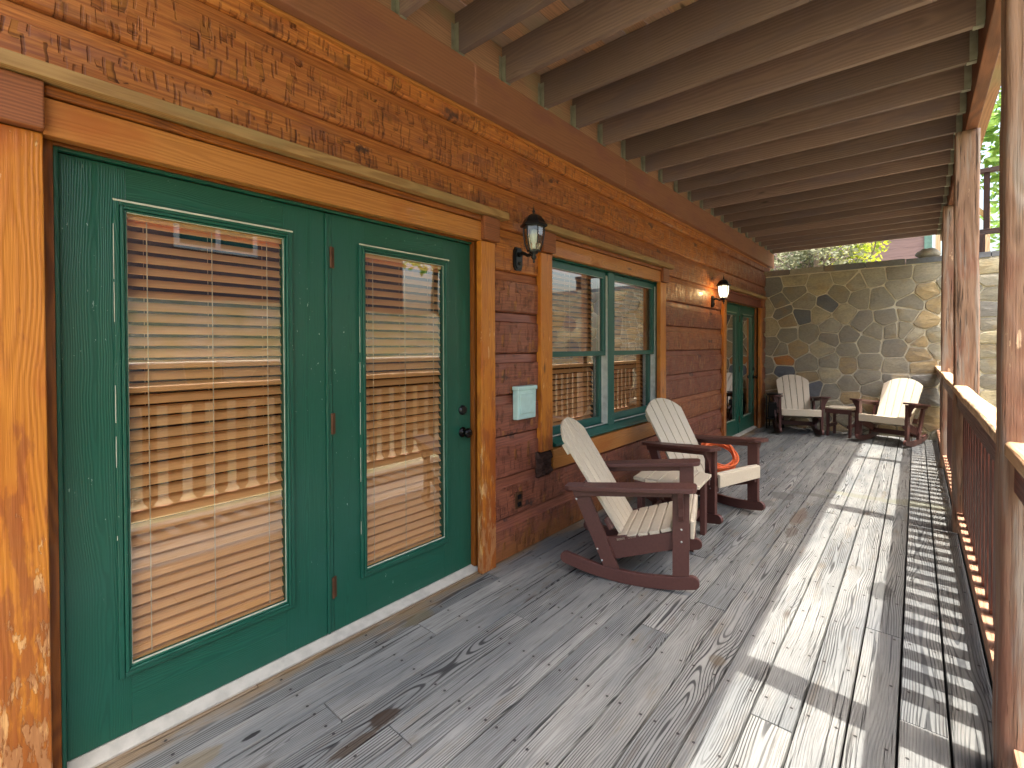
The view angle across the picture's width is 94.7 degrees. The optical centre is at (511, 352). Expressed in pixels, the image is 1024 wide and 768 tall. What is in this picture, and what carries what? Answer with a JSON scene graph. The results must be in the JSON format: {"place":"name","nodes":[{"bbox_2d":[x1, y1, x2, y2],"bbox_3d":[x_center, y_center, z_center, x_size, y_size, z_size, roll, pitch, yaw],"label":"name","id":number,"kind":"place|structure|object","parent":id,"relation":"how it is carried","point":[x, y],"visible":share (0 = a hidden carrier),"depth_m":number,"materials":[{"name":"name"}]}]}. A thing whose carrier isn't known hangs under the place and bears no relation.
{"place":"outdoors","nodes":[
{"label":"outdoors","id":0,"kind":"place"},
{"bbox_2d":[932,90,1000,255],"label":"sky","id":1,"kind":"structure","parent":0,"point":[987,144],"materials":[{"name":"white"}]},
{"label":"hillside","id":2,"kind":"structure","parent":0,"visible":0},
{"bbox_2d":[770,247,845,270],"bbox_3d":[5.772,-2.353,10.602,2.860,1.568,1.933,0,1,41],"label":"shrub","id":3,"kind":"object","parent":2,"relation":"on","point":[776,261],"visible":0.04,"depth_m":10.46,"materials":[{"name":"green plant"}]},
{"bbox_2d":[813,249,818,266],"bbox_3d":[5.832,-2.621,8.988,0.953,2.604,0.808,0,1,9],"label":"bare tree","id":4,"kind":"object","parent":2,"relation":"on","point":[816,262],"visible":0.12,"depth_m":8.96,"materials":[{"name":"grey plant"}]},
{"bbox_2d":[774,243,871,269],"bbox_3d":[6.016,-2.041,9.248,1.844,1.364,1.409,2,3,73],"label":"shrub","id":5,"kind":"object","parent":2,"relation":"on","point":[804,258],"visible":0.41,"depth_m":9.14,"materials":[{"name":"green plant"}]},
{"bbox_2d":[774,235,931,267],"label":"plum house","id":6,"kind":"structure","parent":2,"relation":"on","point":[906,248],"depth_m":11.53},
{"bbox_2d":[819,240,891,264],"bbox_3d":[7.129,-2.150,9.813,1.747,1.555,0.917,0,1,-3],"label":"shrub","id":7,"kind":"object","parent":2,"relation":"on","point":[870,248],"visible":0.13,"depth_m":9.81,"materials":[{"name":"green plant"}]},
{"bbox_2d":[935,203,990,255],"bbox_3d":[10.662,-2.866,11.233,0.950,3.000,1.000,0,1,41],"label":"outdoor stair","id":8,"kind":"object","parent":2,"relation":"on","point":[938,243],"visible":0.12,"depth_m":10.67,"materials":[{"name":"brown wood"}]},
{"bbox_2d":[979,166,999,251],"bbox_3d":[8.056,-2.098,6.886,1.820,1.590,0.110,0,1,41],"label":"railing","id":9,"kind":"object","parent":2,"relation":"on","point":[986,229],"visible":0.45,"depth_m":7.38,"materials":[{"name":"brown wood"}]},
{"bbox_2d":[980,141,999,250],"bbox_3d":[19.507,-4.758,14.204,7.803,7.069,7.895,0,1,41],"label":"tree","id":10,"kind":"object","parent":2,"relation":"on","point":[993,209],"visible":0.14,"depth_m":16.98,"materials":[{"name":"green plant"}]},
{"bbox_2d":[980,87,1000,203],"bbox_3d":[12.936,-5.609,11.347,7.049,7.681,6.647,-1,1,-30],"label":"tree","id":11,"kind":"object","parent":2,"relation":"on","point":[991,136],"visible":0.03,"depth_m":11.62,"materials":[{"name":"green plant"}]},
{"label":"ground","id":12,"kind":"structure","parent":0,"visible":0},
{"bbox_2d":[0,0,773,767],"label":"log cabin","id":13,"kind":"object","parent":12,"relation":"on","point":[284,326],"visible":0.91,"depth_m":2.10,"materials":[{"name":"brown wood"}]},
{"bbox_2d":[58,153,326,761],"bbox_3d":[-1.203,0.346,1.915,0.088,2.011,0.912,0,1,41],"label":"door leaf","id":14,"kind":"structure","parent":13,"relation":"in","point":[162,614],"depth_m":1.83,"materials":[{"name":"green paint"}]},
{"bbox_2d":[329,214,472,630],"bbox_3d":[-0.567,0.335,2.615,0.142,2.011,0.936,0,1,41],"label":"door leaf","id":15,"kind":"structure","parent":13,"relation":"in","point":[389,543],"depth_m":2.58,"materials":[{"name":"green paint"}]},
{"bbox_2d":[515,491,521,509],"bbox_3d":[0.047,1.005,3.219,0.013,0.112,0.075,0,1,41],"label":"wall outlet","id":16,"kind":"object","parent":13,"relation":"attached to","point":[518,500],"depth_m":3.21,"materials":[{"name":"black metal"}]},
{"bbox_2d":[512,385,536,419],"bbox_3d":[0.089,0.337,3.226,0.057,0.228,0.210,0,1,41],"label":"letter box","id":17,"kind":"object","parent":13,"relation":"attached to","point":[524,401],"visible":1,"depth_m":3.18,"materials":[{"name":"green paint"}]},
{"bbox_2d":[513,205,547,270],"bbox_3d":[0.118,-0.769,3.124,0.226,0.423,0.183,0,1,41],"label":"wall lantern","id":18,"kind":"object","parent":13,"relation":"attached to","point":[533,223],"depth_m":3.09,"materials":[{"name":"black metal"}]},
{"bbox_2d":[552,257,656,447],"bbox_3d":[0.866,-0.025,4.309,0.216,1.491,2.006,0,1,41],"label":"window frame","id":19,"kind":"structure","parent":13,"relation":"in","point":[610,416],"depth_m":4.23,"materials":[{"name":"green paint"}]},
{"bbox_2d":[376,0,1000,253],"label":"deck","id":20,"kind":"structure","parent":13,"relation":"attached to","point":[776,126],"depth_m":3.25,"materials":[{"name":"wood"}]},
{"bbox_2d":[711,275,730,307],"bbox_3d":[2.737,-0.816,6.178,0.226,0.423,0.183,0,1,41],"label":"wall lantern","id":21,"kind":"object","parent":13,"relation":"attached to","point":[723,285],"depth_m":6.13,"materials":[{"name":"black metal"}]},
{"bbox_2d":[726,303,738,435],"bbox_3d":[3.267,0.266,7.105,0.059,2.011,0.912,0,1,41],"label":"door leaf","id":22,"kind":"structure","parent":13,"relation":"in","point":[732,310],"depth_m":7.22,"materials":[{"name":"green paint"}]},
{"bbox_2d":[739,306,757,431],"bbox_3d":[3.892,0.255,7.815,0.142,2.011,0.936,0,1,41],"label":"door leaf","id":23,"kind":"structure","parent":13,"relation":"in","point":[746,315],"depth_m":7.83,"materials":[{"name":"green paint"}]},
{"bbox_2d":[763,251,998,442],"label":"stone wall","id":24,"kind":"structure","parent":12,"relation":"on","point":[841,334],"depth_m":7.54,"materials":[{"name":"grey stone"}]},
{"bbox_2d":[915,248,940,257],"bbox_3d":[6.307,-1.498,7.151,0.303,0.183,0.234,0,1,41],"label":"loose coping stone","id":25,"kind":"object","parent":24,"relation":"on","point":[929,252],"visible":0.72,"depth_m":7.08,"materials":[{"name":"grey stone"}]},
{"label":"deck framing","id":26,"kind":"structure","parent":12,"relation":"on","visible":0},
{"bbox_2d":[783,440,992,767],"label":"deck membrane","id":27,"kind":"object","parent":26,"relation":"on","point":[898,724],"depth_m":2.29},
{"bbox_2d":[95,425,993,767],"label":"deck floor","id":28,"kind":"structure","parent":27,"relation":"on","point":[539,655],"depth_m":2.12,"materials":[{"name":"grey wood"}]},
{"bbox_2d":[560,417,701,589],"bbox_3d":[0.764,0.908,3.081,0.879,0.921,0.790,0,1,23],"label":"rocking chair","id":29,"kind":"object","parent":28,"relation":"on","point":[636,531],"visible":1,"depth_m":2.86,"materials":[{"name":"brown wood"}]},
{"bbox_2d":[633,471,710,551],"bbox_3d":[1.196,1.136,3.510,0.464,0.452,0.449,0,1,35],"label":"side table","id":30,"kind":"object","parent":28,"relation":"on","point":[702,480],"visible":0.46,"depth_m":3.51,"materials":[{"name":"beige wood"}]},
{"bbox_2d":[641,398,768,523],"bbox_3d":[1.622,0.892,4.128,0.790,0.921,0.879,-1,1,-32],"label":"rocking chair","id":31,"kind":"object","parent":28,"relation":"on","point":[668,421],"visible":0.64,"depth_m":4.04,"materials":[{"name":"brown wood"}]},
{"bbox_2d":[701,443,743,471],"bbox_3d":[2.373,1.142,5.278,0.659,0.390,0.384,0,1,-1],"label":"extension cord","id":32,"kind":"object","parent":31,"relation":"on","point":[733,463],"visible":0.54,"depth_m":5.27,"materials":[{"name":"orange plastic"}]},
{"bbox_2d":[766,392,783,427],"bbox_3d":[4.483,0.979,8.041,0.230,0.590,0.240,0,1,41],"label":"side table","id":33,"kind":"object","parent":28,"relation":"on","point":[772,405],"visible":0.65,"depth_m":8.01,"materials":[{"name":"metal"}]},
{"bbox_2d":[770,375,830,434],"bbox_3d":[4.672,0.837,7.748,0.790,0.921,0.879,0,1,21],"label":"rocking chair","id":34,"kind":"object","parent":28,"relation":"on","point":[803,397],"visible":1,"depth_m":7.83,"materials":[{"name":"brown plastic"}]},
{"bbox_2d":[825,405,856,437],"bbox_3d":[5.194,1.074,7.419,0.368,0.452,0.380,-1,1,-37],"label":"side table","id":35,"kind":"object","parent":28,"relation":"on","point":[839,409],"visible":0.86,"depth_m":7.36,"materials":[{"name":"beige plastic"}]},
{"bbox_2d":[850,378,930,446],"bbox_3d":[5.582,0.844,6.916,0.879,0.921,0.790,-1,1,-32],"label":"rocking chair","id":36,"kind":"object","parent":28,"relation":"on","point":[896,403],"visible":1,"depth_m":6.95,"materials":[{"name":"brown wood"}]},
{"bbox_2d":[940,205,953,468],"bbox_3d":[5.007,-0.173,5.402,0.140,2.999,0.148,0,1,41],"label":"porch post","id":37,"kind":"object","parent":28,"relation":"on","point":[947,285],"visible":0.49,"depth_m":5.36,"materials":[{"name":"brown wood"}]},
{"bbox_2d":[935,366,940,447],"bbox_3d":[5.677,0.714,6.237,0.088,1.028,1.978,0,1,41],"label":"porch railing","id":38,"kind":"object","parent":37,"relation":"attached to","point":[938,369],"visible":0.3,"depth_m":6.43,"materials":[{"name":"brown wood"}]},
{"bbox_2d":[940,372,952,499],"bbox_3d":[4.192,0.740,4.506,0.093,1.030,2.296,0,1,41],"label":"porch railing","id":39,"kind":"object","parent":37,"relation":"attached to","point":[948,387],"visible":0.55,"depth_m":4.75,"materials":[{"name":"brown wood"}]},
{"bbox_2d":[951,128,980,533],"bbox_3d":[3.416,-0.144,3.548,0.146,2.999,0.155,0,1,41],"label":"porch post","id":40,"kind":"object","parent":28,"relation":"on","point":[966,286],"visible":0.8,"depth_m":3.50,"materials":[{"name":"brown wood"}]},
{"bbox_2d":[992,0,1023,767],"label":"porch post","id":41,"kind":"object","parent":28,"relation":"on","point":[1008,707],"visible":0.99,"depth_m":1.46,"materials":[{"name":"brown wood"}]},
{"bbox_2d":[953,385,995,679],"bbox_3d":[2.508,0.770,2.542,0.088,1.030,2.581,0,1,41],"label":"porch railing","id":42,"kind":"object","parent":41,"relation":"attached to","point":[975,519],"visible":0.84,"depth_m":2.44,"materials":[{"name":"brown wood"}]},
{"bbox_2d":[1004,442,1023,767],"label":"porch railing","id":43,"kind":"object","parent":41,"relation":"attached to","point":[1014,453],"visible":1,"depth_m":1.39,"materials":[{"name":"brown wood"}]}
]}

